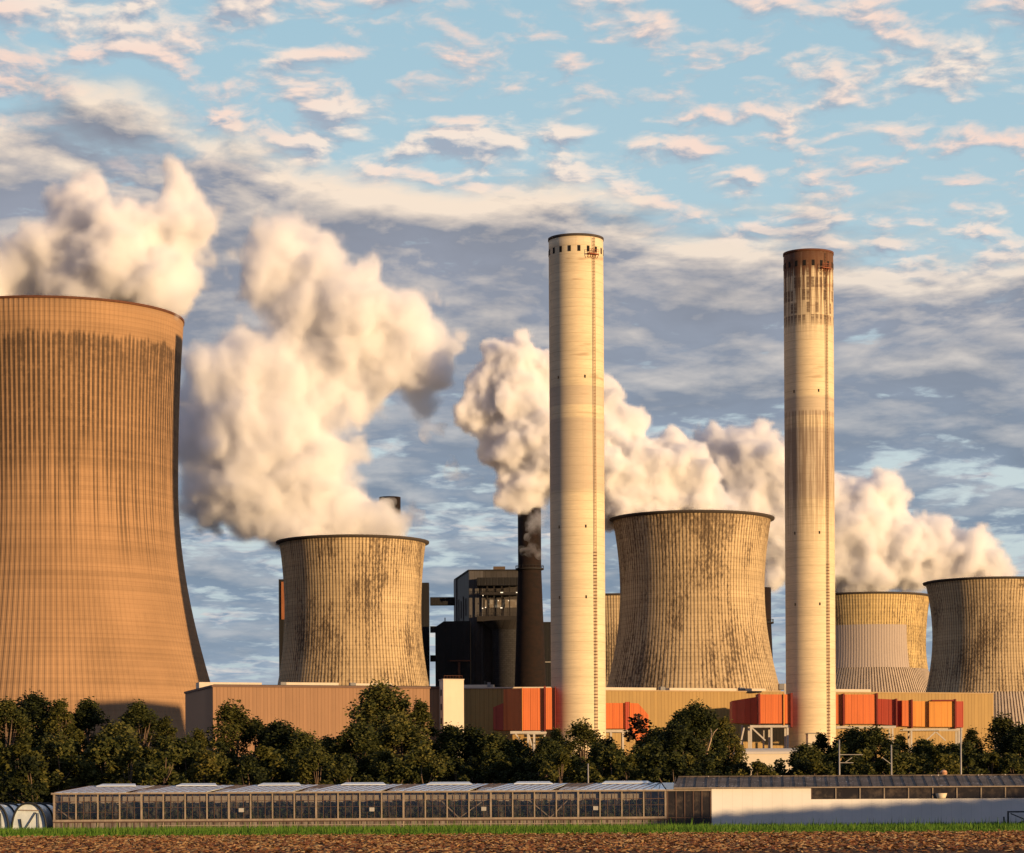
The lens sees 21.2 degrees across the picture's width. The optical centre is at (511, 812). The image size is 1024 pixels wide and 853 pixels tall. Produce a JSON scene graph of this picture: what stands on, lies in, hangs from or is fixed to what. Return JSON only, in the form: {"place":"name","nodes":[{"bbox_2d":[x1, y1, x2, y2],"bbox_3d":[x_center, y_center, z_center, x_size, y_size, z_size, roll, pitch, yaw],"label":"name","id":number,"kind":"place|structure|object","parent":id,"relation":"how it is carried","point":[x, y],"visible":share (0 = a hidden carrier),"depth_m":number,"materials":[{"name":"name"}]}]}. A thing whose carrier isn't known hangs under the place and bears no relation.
{"place":"outdoors","nodes":[
{"label":"outdoors","id":0,"kind":"place"},
{"bbox_2d":[0,817,1023,837],"bbox_3d":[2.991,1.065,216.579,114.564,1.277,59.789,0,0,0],"label":"grass","id":1,"kind":"structure","parent":0,"point":[544,829],"depth_m":205.37,"materials":[{"name":"plant"}]},
{"bbox_2d":[0,832,1023,852],"bbox_3d":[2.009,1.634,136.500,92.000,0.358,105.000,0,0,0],"label":"ploughed field","id":2,"kind":"structure","parent":0,"point":[911,850],"depth_m":118.62,"materials":[{"name":"soil"}]},
{"bbox_2d":[0,829,1023,852],"bbox_3d":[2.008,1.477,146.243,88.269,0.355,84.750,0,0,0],"label":"crop residue","id":3,"kind":"object","parent":2,"relation":"on","point":[345,840],"visible":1,"depth_m":134.69},
{"bbox_2d":[0,0,1023,690],"label":"sky","id":4,"kind":"structure","parent":0,"point":[348,211],"materials":[{"name":"blue"}]},
{"bbox_2d":[673,774,1023,825],"bbox_3d":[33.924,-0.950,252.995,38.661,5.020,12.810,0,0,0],"label":"white shed","id":5,"kind":"structure","parent":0,"point":[819,799],"depth_m":247.00,"materials":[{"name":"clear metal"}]},
{"bbox_2d":[811,787,1023,798],"bbox_3d":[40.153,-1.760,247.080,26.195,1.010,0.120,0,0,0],"label":"strip window","id":6,"kind":"structure","parent":5,"relation":"in","point":[900,792],"depth_m":247.08,"materials":[{"name":"black glass"}]},
{"label":"ground","id":7,"kind":"structure","parent":0,"visible":0},
{"bbox_2d":[0,802,18,828],"bbox_3d":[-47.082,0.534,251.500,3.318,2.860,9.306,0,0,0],"label":"polytunnel","id":8,"kind":"structure","parent":7,"relation":"on","point":[7,810],"depth_m":248.13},
{"bbox_2d":[0,696,44,773],"bbox_3d":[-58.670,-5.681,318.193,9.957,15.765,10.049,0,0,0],"label":"tree","id":9,"kind":"object","parent":7,"relation":"on","point":[13,716],"visible":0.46,"depth_m":317.56,"materials":[{"name":"green plant"}]},
{"bbox_2d":[0,754,60,803],"bbox_3d":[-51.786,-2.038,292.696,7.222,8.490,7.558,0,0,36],"label":"shrub","id":10,"kind":"object","parent":7,"relation":"on","point":[28,765],"visible":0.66,"depth_m":291.13,"materials":[{"name":"green plant"}]},
{"bbox_2d":[11,802,52,829],"bbox_3d":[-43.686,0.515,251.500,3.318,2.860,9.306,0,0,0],"label":"polytunnel","id":11,"kind":"structure","parent":7,"relation":"on","point":[35,814],"depth_m":247.12,"materials":[{"name":"plastic"}]},
{"bbox_2d":[0,689,63,798],"bbox_3d":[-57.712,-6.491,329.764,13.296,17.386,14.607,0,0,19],"label":"tree","id":12,"kind":"object","parent":7,"relation":"on","point":[37,710],"visible":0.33,"depth_m":328.39,"materials":[{"name":"green plant"}]},
{"bbox_2d":[0,740,63,802],"bbox_3d":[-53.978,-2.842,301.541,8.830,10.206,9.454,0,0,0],"label":"shrub","id":13,"kind":"object","parent":7,"relation":"on","point":[19,749],"visible":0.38,"depth_m":300.72,"materials":[{"name":"green plant"}]},
{"bbox_2d":[30,733,88,802],"bbox_3d":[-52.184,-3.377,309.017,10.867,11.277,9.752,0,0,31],"label":"shrub","id":14,"kind":"object","parent":7,"relation":"on","point":[50,768],"visible":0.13,"depth_m":307.38,"materials":[{"name":"green plant"}]},
{"bbox_2d":[36,698,85,782],"bbox_3d":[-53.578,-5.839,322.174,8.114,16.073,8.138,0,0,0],"label":"tree","id":15,"kind":"object","parent":7,"relation":"on","point":[58,713],"visible":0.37,"depth_m":321.27,"materials":[{"name":"green plant"}]},
{"bbox_2d":[20,729,102,802],"bbox_3d":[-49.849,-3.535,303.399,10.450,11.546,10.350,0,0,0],"label":"shrub","id":16,"kind":"object","parent":7,"relation":"on","point":[60,746],"visible":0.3,"depth_m":302.03,"materials":[{"name":"green plant"}]},
{"bbox_2d":[64,696,113,782],"bbox_3d":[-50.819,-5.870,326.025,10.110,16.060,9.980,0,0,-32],"label":"tree","id":17,"kind":"object","parent":7,"relation":"on","point":[87,714],"visible":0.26,"depth_m":324.99,"materials":[{"name":"green plant"}]},
{"bbox_2d":[0,295,209,751],"bbox_3d":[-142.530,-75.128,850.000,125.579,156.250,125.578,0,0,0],"label":"cooling tower","id":18,"kind":"structure","parent":7,"relation":"on","point":[95,599],"depth_m":813.21,"materials":[{"name":"concrete"}]},
{"bbox_2d":[73,719,146,782],"bbox_3d":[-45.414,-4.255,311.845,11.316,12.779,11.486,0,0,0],"label":"tree","id":19,"kind":"object","parent":7,"relation":"on","point":[115,729],"visible":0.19,"depth_m":311.09,"materials":[{"name":"green plant"}]},
{"bbox_2d":[79,734,142,785],"bbox_3d":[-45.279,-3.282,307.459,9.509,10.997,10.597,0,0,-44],"label":"shrub","id":20,"kind":"object","parent":7,"relation":"on","point":[100,753],"visible":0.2,"depth_m":306.23,"materials":[{"name":"green plant"}]},
{"bbox_2d":[92,729,145,783],"bbox_3d":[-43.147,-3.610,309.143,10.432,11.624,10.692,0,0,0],"label":"shrub","id":21,"kind":"object","parent":7,"relation":"on","point":[122,741],"visible":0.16,"depth_m":307.99,"materials":[{"name":"green plant"}]},
{"bbox_2d":[87,746,155,785],"bbox_3d":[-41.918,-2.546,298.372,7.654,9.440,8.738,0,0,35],"label":"shrub","id":22,"kind":"object","parent":7,"relation":"on","point":[116,765],"visible":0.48,"depth_m":297.68,"materials":[{"name":"green plant"}]},
{"bbox_2d":[117,699,163,751],"bbox_3d":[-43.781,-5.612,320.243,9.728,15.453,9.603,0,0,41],"label":"tree","id":23,"kind":"object","parent":7,"relation":"on","point":[137,715],"visible":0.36,"depth_m":319.72,"materials":[{"name":"green plant"}]},
{"bbox_2d":[135,734,187,785],"bbox_3d":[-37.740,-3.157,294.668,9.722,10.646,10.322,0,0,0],"label":"shrub","id":24,"kind":"object","parent":7,"relation":"on","point":[161,772],"visible":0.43,"depth_m":294.13,"materials":[{"name":"green plant"}]},
{"bbox_2d":[151,716,189,775],"bbox_3d":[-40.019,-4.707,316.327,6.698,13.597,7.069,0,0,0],"label":"tree","id":25,"kind":"object","parent":7,"relation":"on","point":[164,727],"visible":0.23,"depth_m":315.42,"materials":[{"name":"green plant"}]},
{"bbox_2d":[165,732,200,782],"bbox_3d":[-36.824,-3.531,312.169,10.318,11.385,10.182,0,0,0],"label":"shrub","id":26,"kind":"object","parent":7,"relation":"on","point":[190,749],"visible":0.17,"depth_m":311.35,"materials":[{"name":"green plant"}]},
{"bbox_2d":[176,749,237,784],"bbox_3d":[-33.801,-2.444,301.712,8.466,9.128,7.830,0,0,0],"label":"shrub","id":27,"kind":"object","parent":7,"relation":"on","point":[207,763],"visible":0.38,"depth_m":300.54,"materials":[{"name":"green plant"}]},
{"bbox_2d":[192,751,246,784],"bbox_3d":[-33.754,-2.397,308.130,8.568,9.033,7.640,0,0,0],"label":"shrub","id":28,"kind":"object","parent":7,"relation":"on","point":[221,758],"visible":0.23,"depth_m":307.72,"materials":[{"name":"green plant"}]},
{"bbox_2d":[195,741,253,784],"bbox_3d":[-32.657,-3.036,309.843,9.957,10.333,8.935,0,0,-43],"label":"shrub","id":29,"kind":"object","parent":7,"relation":"on","point":[221,748],"visible":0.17,"depth_m":309.99,"materials":[{"name":"green plant"}]},
{"bbox_2d":[195,698,262,784],"bbox_3d":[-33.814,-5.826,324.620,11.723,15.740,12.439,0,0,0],"label":"tree","id":30,"kind":"object","parent":7,"relation":"on","point":[233,725],"visible":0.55,"depth_m":323.82,"materials":[{"name":"green plant"}]},
{"bbox_2d":[226,750,267,784],"bbox_3d":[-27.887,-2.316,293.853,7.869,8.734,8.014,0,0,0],"label":"shrub","id":31,"kind":"object","parent":7,"relation":"on","point":[247,764],"visible":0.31,"depth_m":293.16,"materials":[{"name":"green plant"}]},
{"bbox_2d":[235,716,269,783],"bbox_3d":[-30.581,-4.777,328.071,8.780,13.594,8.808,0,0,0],"label":"tree","id":32,"kind":"object","parent":7,"relation":"on","point":[244,743],"visible":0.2,"depth_m":327.16,"materials":[{"name":"green plant"}]},
{"bbox_2d":[230,744,303,784],"bbox_3d":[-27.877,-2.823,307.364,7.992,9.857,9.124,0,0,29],"label":"shrub","id":33,"kind":"object","parent":7,"relation":"on","point":[262,752],"visible":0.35,"depth_m":306.72,"materials":[{"name":"green plant"}]},
{"bbox_2d":[238,717,321,781],"bbox_3d":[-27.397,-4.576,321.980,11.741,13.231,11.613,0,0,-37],"label":"tree","id":34,"kind":"object","parent":7,"relation":"on","point":[274,734],"visible":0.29,"depth_m":320.73,"materials":[{"name":"green plant"}]},
{"bbox_2d":[279,579,284,672],"bbox_3d":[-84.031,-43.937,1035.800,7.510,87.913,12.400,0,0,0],"label":"conveyor tower","id":35,"kind":"structure","parent":7,"relation":"on","point":[281,611],"depth_m":1030.00,"materials":[{"name":"metal"}]},
{"bbox_2d":[277,746,324,782],"bbox_3d":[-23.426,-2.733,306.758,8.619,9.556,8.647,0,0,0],"label":"shrub","id":36,"kind":"object","parent":7,"relation":"on","point":[300,756],"visible":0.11,"depth_m":305.99,"materials":[{"name":"green plant"}]},
{"bbox_2d":[267,728,341,781],"bbox_3d":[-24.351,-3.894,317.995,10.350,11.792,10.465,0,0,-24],"label":"tree","id":37,"kind":"object","parent":7,"relation":"on","point":[304,738],"visible":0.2,"depth_m":316.83,"materials":[{"name":"green plant"}]},
{"bbox_2d":[184,682,439,782],"bbox_3d":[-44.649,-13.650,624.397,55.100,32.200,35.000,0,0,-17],"label":"factory hall","id":38,"kind":"structure","parent":7,"relation":"on","point":[312,706],"depth_m":606.88,"materials":[{"name":"metal"}]},
{"bbox_2d":[284,749,349,784],"bbox_3d":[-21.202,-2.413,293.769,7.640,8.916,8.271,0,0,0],"label":"shrub","id":39,"kind":"object","parent":7,"relation":"on","point":[303,769],"visible":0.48,"depth_m":293.32,"materials":[{"name":"green plant"}]},
{"bbox_2d":[323,754,373,784],"bbox_3d":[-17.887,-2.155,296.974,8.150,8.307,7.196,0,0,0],"label":"shrub","id":40,"kind":"object","parent":7,"relation":"on","point":[349,766],"visible":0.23,"depth_m":296.41,"materials":[{"name":"green plant"}]},
{"bbox_2d":[276,534,428,685],"bbox_3d":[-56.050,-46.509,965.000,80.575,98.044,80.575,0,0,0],"label":"cooling tower","id":41,"kind":"structure","parent":7,"relation":"on","point":[352,605],"depth_m":943.30,"materials":[{"name":"concrete"}]},
{"bbox_2d":[322,719,392,783],"bbox_3d":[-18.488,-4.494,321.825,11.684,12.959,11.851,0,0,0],"label":"tree","id":42,"kind":"object","parent":7,"relation":"on","point":[360,737],"visible":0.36,"depth_m":320.84,"materials":[{"name":"green plant"}]},
{"bbox_2d":[51,781,666,828],"bbox_3d":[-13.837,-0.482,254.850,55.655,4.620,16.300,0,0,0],"label":"greenhouse","id":43,"kind":"object","parent":7,"relation":"on","point":[383,792],"visible":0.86,"depth_m":247.85,"materials":[{"name":"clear glass"}]},
{"bbox_2d":[56,797,664,824],"bbox_3d":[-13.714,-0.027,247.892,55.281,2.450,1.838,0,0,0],"label":"crop plants","id":44,"kind":"object","parent":43,"relation":"in","point":[283,811],"visible":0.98,"depth_m":247.41,"materials":[{"name":"green plant"}]},
{"bbox_2d":[342,675,434,759],"bbox_3d":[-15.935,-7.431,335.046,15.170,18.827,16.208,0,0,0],"label":"tree","id":45,"kind":"object","parent":7,"relation":"on","point":[379,703],"visible":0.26,"depth_m":332.83,"materials":[{"name":"green plant"}]},
{"bbox_2d":[379,496,400,535],"bbox_3d":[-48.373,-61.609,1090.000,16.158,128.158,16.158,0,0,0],"label":"old chimney","id":46,"kind":"object","parent":7,"relation":"on","point":[389,515],"visible":0.22,"depth_m":1086.35,"materials":[{"name":"concrete"}]},
{"bbox_2d":[365,748,414,783],"bbox_3d":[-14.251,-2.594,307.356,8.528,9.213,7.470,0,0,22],"label":"shrub","id":47,"kind":"object","parent":7,"relation":"on","point":[384,756],"visible":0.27,"depth_m":306.62,"materials":[{"name":"green plant"}]},
{"bbox_2d":[376,757,420,783],"bbox_3d":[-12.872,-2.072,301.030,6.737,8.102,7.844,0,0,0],"label":"shrub","id":48,"kind":"object","parent":7,"relation":"on","point":[405,772],"visible":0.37,"depth_m":300.91,"materials":[{"name":"green plant"}]},
{"bbox_2d":[352,710,445,782],"bbox_3d":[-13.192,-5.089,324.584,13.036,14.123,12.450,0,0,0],"label":"tree","id":49,"kind":"object","parent":7,"relation":"on","point":[398,730],"visible":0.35,"depth_m":323.81,"materials":[{"name":"green plant"}]},
{"bbox_2d":[393,698,439,776],"bbox_3d":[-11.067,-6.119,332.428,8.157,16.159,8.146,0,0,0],"label":"tree","id":50,"kind":"object","parent":7,"relation":"on","point":[420,713],"visible":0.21,"depth_m":331.42,"materials":[{"name":"green plant"}]},
{"bbox_2d":[388,741,447,783],"bbox_3d":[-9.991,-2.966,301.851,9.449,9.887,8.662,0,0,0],"label":"shrub","id":51,"kind":"object","parent":7,"relation":"on","point":[436,768],"visible":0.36,"depth_m":301.95,"materials":[{"name":"green plant"}]},
{"bbox_2d":[421,583,454,685],"bbox_3d":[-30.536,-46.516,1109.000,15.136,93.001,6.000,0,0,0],"label":"conveyor tower","id":52,"kind":"structure","parent":7,"relation":"on","point":[440,601],"depth_m":1106.00,"materials":[{"name":"metal"}]},
{"bbox_2d":[416,721,481,775],"bbox_3d":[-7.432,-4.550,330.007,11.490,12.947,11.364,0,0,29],"label":"tree","id":53,"kind":"object","parent":7,"relation":"on","point":[447,733],"visible":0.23,"depth_m":328.94,"materials":[{"name":"green plant"}]},
{"bbox_2d":[439,675,463,752],"bbox_3d":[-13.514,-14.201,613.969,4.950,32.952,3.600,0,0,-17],"label":"stair tower","id":54,"kind":"structure","parent":7,"relation":"on","point":[451,699],"depth_m":612.45,"materials":[{"name":"metal"}]},
{"bbox_2d":[429,756,473,782],"bbox_3d":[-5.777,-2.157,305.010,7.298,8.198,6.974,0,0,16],"label":"shrub","id":55,"kind":"object","parent":7,"relation":"on","point":[467,772],"visible":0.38,"depth_m":304.48,"materials":[{"name":"green plant"}]},
{"bbox_2d":[435,618,470,685],"bbox_3d":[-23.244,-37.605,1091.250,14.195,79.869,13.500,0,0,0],"label":"bunker block","id":56,"kind":"structure","parent":7,"relation":"on","point":[452,647],"depth_m":1086.00,"materials":[{"name":"metal"}]},
{"bbox_2d":[433,724,486,781],"bbox_3d":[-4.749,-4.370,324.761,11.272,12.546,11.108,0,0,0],"label":"tree","id":57,"kind":"object","parent":7,"relation":"on","point":[465,741],"visible":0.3,"depth_m":323.82,"materials":[{"name":"green plant"}]},
{"bbox_2d":[454,566,517,686],"bbox_3d":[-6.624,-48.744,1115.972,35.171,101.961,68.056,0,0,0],"label":"boiler house","id":58,"kind":"structure","parent":7,"relation":"on","point":[486,603],"depth_m":1099.65,"materials":[{"name":"metal"}]},
{"bbox_2d":[463,731,518,782],"bbox_3d":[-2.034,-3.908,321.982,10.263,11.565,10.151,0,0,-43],"label":"tree","id":59,"kind":"object","parent":7,"relation":"on","point":[496,742],"visible":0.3,"depth_m":321.05,"materials":[{"name":"green plant"}]},
{"bbox_2d":[471,747,512,783],"bbox_3d":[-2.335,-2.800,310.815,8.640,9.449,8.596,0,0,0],"label":"shrub","id":60,"kind":"object","parent":7,"relation":"on","point":[491,759],"visible":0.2,"depth_m":310.72,"materials":[{"name":"green plant"}]},
{"bbox_2d":[464,682,550,764],"bbox_3d":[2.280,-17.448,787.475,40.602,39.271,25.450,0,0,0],"label":"factory hall","id":61,"kind":"structure","parent":7,"relation":"on","point":[481,702],"depth_m":775.00,"materials":[{"name":"metal"}]},
{"bbox_2d":[496,756,540,783],"bbox_3d":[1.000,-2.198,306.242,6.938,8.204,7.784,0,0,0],"label":"shrub","id":62,"kind":"object","parent":7,"relation":"on","point":[520,764],"visible":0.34,"depth_m":305.28,"materials":[{"name":"green plant"}]},
{"bbox_2d":[493,686,555,750],"bbox_3d":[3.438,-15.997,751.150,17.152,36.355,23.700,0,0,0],"label":"flue duct","id":63,"kind":"object","parent":7,"relation":"on","point":[527,711],"visible":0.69,"depth_m":741.00,"materials":[{"name":"metal"}]},
{"bbox_2d":[515,500,545,686],"bbox_3d":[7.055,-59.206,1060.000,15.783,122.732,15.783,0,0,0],"label":"old chimney","id":64,"kind":"object","parent":7,"relation":"on","point":[530,662],"visible":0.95,"depth_m":1055.75,"materials":[{"name":"concrete"}]},
{"bbox_2d":[512,752,563,782],"bbox_3d":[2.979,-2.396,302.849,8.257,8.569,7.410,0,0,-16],"label":"shrub","id":65,"kind":"object","parent":7,"relation":"on","point":[533,768],"visible":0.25,"depth_m":302.87,"materials":[{"name":"green plant"}]},
{"bbox_2d":[514,735,572,781],"bbox_3d":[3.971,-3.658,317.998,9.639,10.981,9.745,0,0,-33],"label":"tree","id":66,"kind":"object","parent":7,"relation":"on","point":[544,744],"visible":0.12,"depth_m":317.22,"materials":[{"name":"green plant"}]},
{"bbox_2d":[543,622,550,686],"bbox_3d":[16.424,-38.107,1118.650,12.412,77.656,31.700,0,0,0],"label":"bunker block","id":67,"kind":"structure","parent":7,"relation":"on","point":[547,636],"depth_m":1104.00,"materials":[{"name":"metal"}]},
{"bbox_2d":[539,750,593,782],"bbox_3d":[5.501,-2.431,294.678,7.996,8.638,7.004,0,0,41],"label":"shrub","id":68,"kind":"object","parent":7,"relation":"on","point":[560,766],"visible":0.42,"depth_m":294.42,"materials":[{"name":"green plant"}]},
{"bbox_2d":[548,233,605,757],"bbox_3d":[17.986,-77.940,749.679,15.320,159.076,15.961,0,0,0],"label":"chimney","id":69,"kind":"object","parent":7,"relation":"on","point":[577,476],"visible":0.87,"depth_m":743.44,"materials":[{"name":"concrete"}]},
{"bbox_2d":[557,716,606,776],"bbox_3d":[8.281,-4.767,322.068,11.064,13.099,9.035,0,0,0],"label":"tree","id":70,"kind":"object","parent":7,"relation":"on","point":[583,733],"visible":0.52,"depth_m":321.27,"materials":[{"name":"green plant"}]},
{"bbox_2d":[571,740,613,782],"bbox_3d":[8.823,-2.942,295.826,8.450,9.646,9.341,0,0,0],"label":"shrub","id":71,"kind":"object","parent":7,"relation":"on","point":[594,774],"visible":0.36,"depth_m":294.65,"materials":[{"name":"green plant"}]},
{"bbox_2d":[605,593,619,686],"bbox_3d":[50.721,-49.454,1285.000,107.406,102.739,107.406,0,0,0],"label":"cooling tower","id":72,"kind":"structure","parent":7,"relation":"on","point":[612,606],"depth_m":1259.44,"materials":[{"name":"concrete"}]},
{"bbox_2d":[584,740,644,782],"bbox_3d":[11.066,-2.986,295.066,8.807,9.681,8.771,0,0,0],"label":"shrub","id":73,"kind":"object","parent":7,"relation":"on","point":[614,755],"visible":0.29,"depth_m":293.98,"materials":[{"name":"green plant"}]},
{"bbox_2d":[606,702,648,751],"bbox_3d":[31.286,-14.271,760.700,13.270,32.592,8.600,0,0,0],"label":"flue duct","id":74,"kind":"object","parent":7,"relation":"on","point":[618,715],"visible":0.45,"depth_m":757.00,"materials":[{"name":"metal"}]},
{"bbox_2d":[603,753,657,782],"bbox_3d":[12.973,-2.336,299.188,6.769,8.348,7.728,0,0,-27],"label":"shrub","id":75,"kind":"object","parent":7,"relation":"on","point":[629,758],"visible":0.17,"depth_m":298.92,"materials":[{"name":"green plant"}]},
{"bbox_2d":[618,713,651,763],"bbox_3d":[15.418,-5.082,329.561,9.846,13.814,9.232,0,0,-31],"label":"tree","id":76,"kind":"object","parent":7,"relation":"on","point":[639,723],"visible":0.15,"depth_m":329.79,"materials":[{"name":"green plant"}]},
{"bbox_2d":[615,725,695,780],"bbox_3d":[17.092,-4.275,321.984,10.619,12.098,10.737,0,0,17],"label":"tree","id":77,"kind":"object","parent":7,"relation":"on","point":[644,739],"visible":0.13,"depth_m":321.13,"materials":[{"name":"green plant"}]},
{"bbox_2d":[635,742,683,813],"bbox_3d":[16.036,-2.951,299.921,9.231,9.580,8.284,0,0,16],"label":"shrub","id":78,"kind":"object","parent":7,"relation":"on","point":[654,759],"visible":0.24,"depth_m":298.91,"materials":[{"name":"green plant"}]},
{"bbox_2d":[627,719,711,780],"bbox_3d":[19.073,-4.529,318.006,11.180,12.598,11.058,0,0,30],"label":"tree","id":79,"kind":"object","parent":7,"relation":"on","point":[678,738],"visible":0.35,"depth_m":317.19,"materials":[{"name":"green plant"}]},
{"bbox_2d":[649,748,703,815],"bbox_3d":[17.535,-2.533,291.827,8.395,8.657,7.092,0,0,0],"label":"shrub","id":80,"kind":"object","parent":7,"relation":"on","point":[673,760],"visible":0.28,"depth_m":291.28,"materials":[{"name":"green plant"}]},
{"bbox_2d":[662,783,710,825],"bbox_3d":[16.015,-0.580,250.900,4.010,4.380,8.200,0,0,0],"label":"glazed link","id":81,"kind":"object","parent":7,"relation":"on","point":[687,805],"visible":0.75,"depth_m":247.05,"materials":[{"name":"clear glass"}]},
{"bbox_2d":[607,510,780,690],"bbox_3d":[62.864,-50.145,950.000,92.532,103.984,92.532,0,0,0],"label":"cooling tower","id":82,"kind":"structure","parent":7,"relation":"on","point":[692,613],"depth_m":926.94,"materials":[{"name":"concrete"}]},
{"bbox_2d":[670,698,735,775],"bbox_3d":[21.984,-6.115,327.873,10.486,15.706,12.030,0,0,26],"label":"tree","id":83,"kind":"object","parent":7,"relation":"on","point":[703,723],"visible":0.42,"depth_m":326.42,"materials":[{"name":"green plant"}]},
{"bbox_2d":[701,751,733,775],"bbox_3d":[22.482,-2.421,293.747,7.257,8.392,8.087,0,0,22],"label":"shrub","id":84,"kind":"object","parent":7,"relation":"on","point":[711,768],"visible":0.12,"depth_m":293.72,"materials":[{"name":"green plant"}]},
{"bbox_2d":[710,715,748,773],"bbox_3d":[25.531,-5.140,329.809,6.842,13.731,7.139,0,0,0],"label":"tree","id":85,"kind":"object","parent":7,"relation":"on","point":[735,747],"visible":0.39,"depth_m":329.16,"materials":[{"name":"green plant"}]},
{"bbox_2d":[734,759,777,775],"bbox_3d":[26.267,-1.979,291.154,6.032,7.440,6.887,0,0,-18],"label":"shrub","id":86,"kind":"object","parent":7,"relation":"on","point":[758,769],"visible":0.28,"depth_m":290.96,"materials":[{"name":"green plant"}]},
{"bbox_2d":[730,684,792,747],"bbox_3d":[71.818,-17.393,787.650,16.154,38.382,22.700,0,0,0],"label":"flue duct","id":87,"kind":"object","parent":7,"relation":"on","point":[756,711],"visible":0.72,"depth_m":777.00,"materials":[{"name":"metal"}]},
{"bbox_2d":[734,748,796,774],"bbox_3d":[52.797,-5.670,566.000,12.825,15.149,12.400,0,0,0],"label":"storage shed","id":88,"kind":"structure","parent":7,"relation":"on","point":[768,756],"depth_m":560.00,"materials":[{"name":"metal"}]},
{"bbox_2d":[765,587,773,657],"bbox_3d":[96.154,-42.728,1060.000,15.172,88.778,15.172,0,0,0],"label":"old chimney","id":89,"kind":"object","parent":7,"relation":"on","point":[768,604],"visible":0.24,"depth_m":1056.79,"materials":[{"name":"concrete"}]},
{"bbox_2d":[606,687,993,780],"bbox_3d":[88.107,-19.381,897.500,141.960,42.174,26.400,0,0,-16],"label":"factory hall","id":90,"kind":"structure","parent":7,"relation":"on","point":[661,705],"depth_m":880.98,"materials":[{"name":"metal"}]},
{"bbox_2d":[784,742,823,774],"bbox_3d":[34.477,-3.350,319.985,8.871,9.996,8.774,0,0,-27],"label":"tree","id":91,"kind":"object","parent":7,"relation":"on","point":[803,750],"visible":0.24,"depth_m":319.15,"materials":[{"name":"green plant"}]},
{"bbox_2d":[783,248,835,762],"bbox_3d":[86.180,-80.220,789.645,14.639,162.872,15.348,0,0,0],"label":"chimney","id":92,"kind":"object","parent":7,"relation":"on","point":[809,480],"visible":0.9,"depth_m":783.75,"materials":[{"name":"concrete"}]},
{"bbox_2d":[822,742,860,774],"bbox_3d":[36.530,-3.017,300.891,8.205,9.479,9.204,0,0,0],"label":"shrub","id":93,"kind":"object","parent":7,"relation":"on","point":[832,756],"visible":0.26,"depth_m":300.35,"materials":[{"name":"green plant"}]},
{"bbox_2d":[826,725,881,773],"bbox_3d":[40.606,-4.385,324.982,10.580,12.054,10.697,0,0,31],"label":"tree","id":94,"kind":"object","parent":7,"relation":"on","point":[848,738],"visible":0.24,"depth_m":324.12,"materials":[{"name":"green plant"}]},
{"bbox_2d":[844,752,881,774],"bbox_3d":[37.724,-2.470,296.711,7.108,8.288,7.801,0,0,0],"label":"shrub","id":95,"kind":"object","parent":7,"relation":"on","point":[856,765],"visible":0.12,"depth_m":296.57,"materials":[{"name":"green plant"}]},
{"bbox_2d":[841,724,910,774],"bbox_3d":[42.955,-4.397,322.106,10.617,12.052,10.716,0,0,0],"label":"tree","id":96,"kind":"object","parent":7,"relation":"on","point":[874,739],"visible":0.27,"depth_m":321.16,"materials":[{"name":"green plant"}]},
{"bbox_2d":[835,591,928,691],"bbox_3d":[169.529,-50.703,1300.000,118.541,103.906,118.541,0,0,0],"label":"cooling tower","id":97,"kind":"structure","parent":7,"relation":"on","point":[880,641],"depth_m":1273.59,"materials":[{"name":"concrete"}]},
{"bbox_2d":[863,748,912,774],"bbox_3d":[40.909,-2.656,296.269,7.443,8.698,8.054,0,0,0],"label":"shrub","id":98,"kind":"object","parent":7,"relation":"on","point":[881,765],"visible":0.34,"depth_m":295.40,"materials":[{"name":"green plant"}]},
{"bbox_2d":[836,693,962,751],"bbox_3d":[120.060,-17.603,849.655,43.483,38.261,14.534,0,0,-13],"label":"flue duct","id":99,"kind":"object","parent":7,"relation":"on","point":[892,714],"visible":0.7,"depth_m":846.00,"materials":[{"name":"metal"}]},
{"bbox_2d":[884,736,939,774],"bbox_3d":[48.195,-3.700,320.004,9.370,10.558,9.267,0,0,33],"label":"tree","id":100,"kind":"object","parent":7,"relation":"on","point":[928,747],"visible":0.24,"depth_m":319.25,"materials":[{"name":"green plant"}]},
{"bbox_2d":[915,752,959,774],"bbox_3d":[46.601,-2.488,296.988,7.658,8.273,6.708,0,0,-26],"label":"shrub","id":101,"kind":"object","parent":7,"relation":"on","point":[950,766],"visible":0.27,"depth_m":296.54,"materials":[{"name":"green plant"}]},
{"bbox_2d":[952,740,990,773],"bbox_3d":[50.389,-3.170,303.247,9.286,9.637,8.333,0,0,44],"label":"shrub","id":102,"kind":"object","parent":7,"relation":"on","point":[971,757],"visible":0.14,"depth_m":302.79,"materials":[{"name":"green plant"}]},
{"bbox_2d":[923,576,1023,756],"bbox_3d":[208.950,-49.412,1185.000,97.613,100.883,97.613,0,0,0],"label":"cooling tower","id":103,"kind":"structure","parent":7,"relation":"on","point":[977,634],"depth_m":1159.84,"materials":[{"name":"concrete"}]},
{"bbox_2d":[959,725,987,767],"bbox_3d":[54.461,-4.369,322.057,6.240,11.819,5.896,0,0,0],"label":"tree","id":104,"kind":"object","parent":7,"relation":"on","point":[971,736],"visible":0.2,"depth_m":321.67,"materials":[{"name":"green plant"}]},
{"bbox_2d":[982,711,1019,760],"bbox_3d":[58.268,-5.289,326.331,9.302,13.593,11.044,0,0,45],"label":"tree","id":105,"kind":"object","parent":7,"relation":"on","point":[999,726],"visible":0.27,"depth_m":325.24,"materials":[{"name":"green plant"}]},
{"bbox_2d":[997,752,1022,773],"bbox_3d":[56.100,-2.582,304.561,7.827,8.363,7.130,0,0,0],"label":"shrub","id":106,"kind":"object","parent":7,"relation":"on","point":[1010,764],"visible":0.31,"depth_m":303.93,"materials":[{"name":"green plant"}]},
{"bbox_2d":[997,721,1023,760],"bbox_3d":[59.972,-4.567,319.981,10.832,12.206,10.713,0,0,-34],"label":"tree","id":107,"kind":"object","parent":7,"relation":"on","point":[1014,743],"visible":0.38,"depth_m":319.09,"materials":[{"name":"green plant"}]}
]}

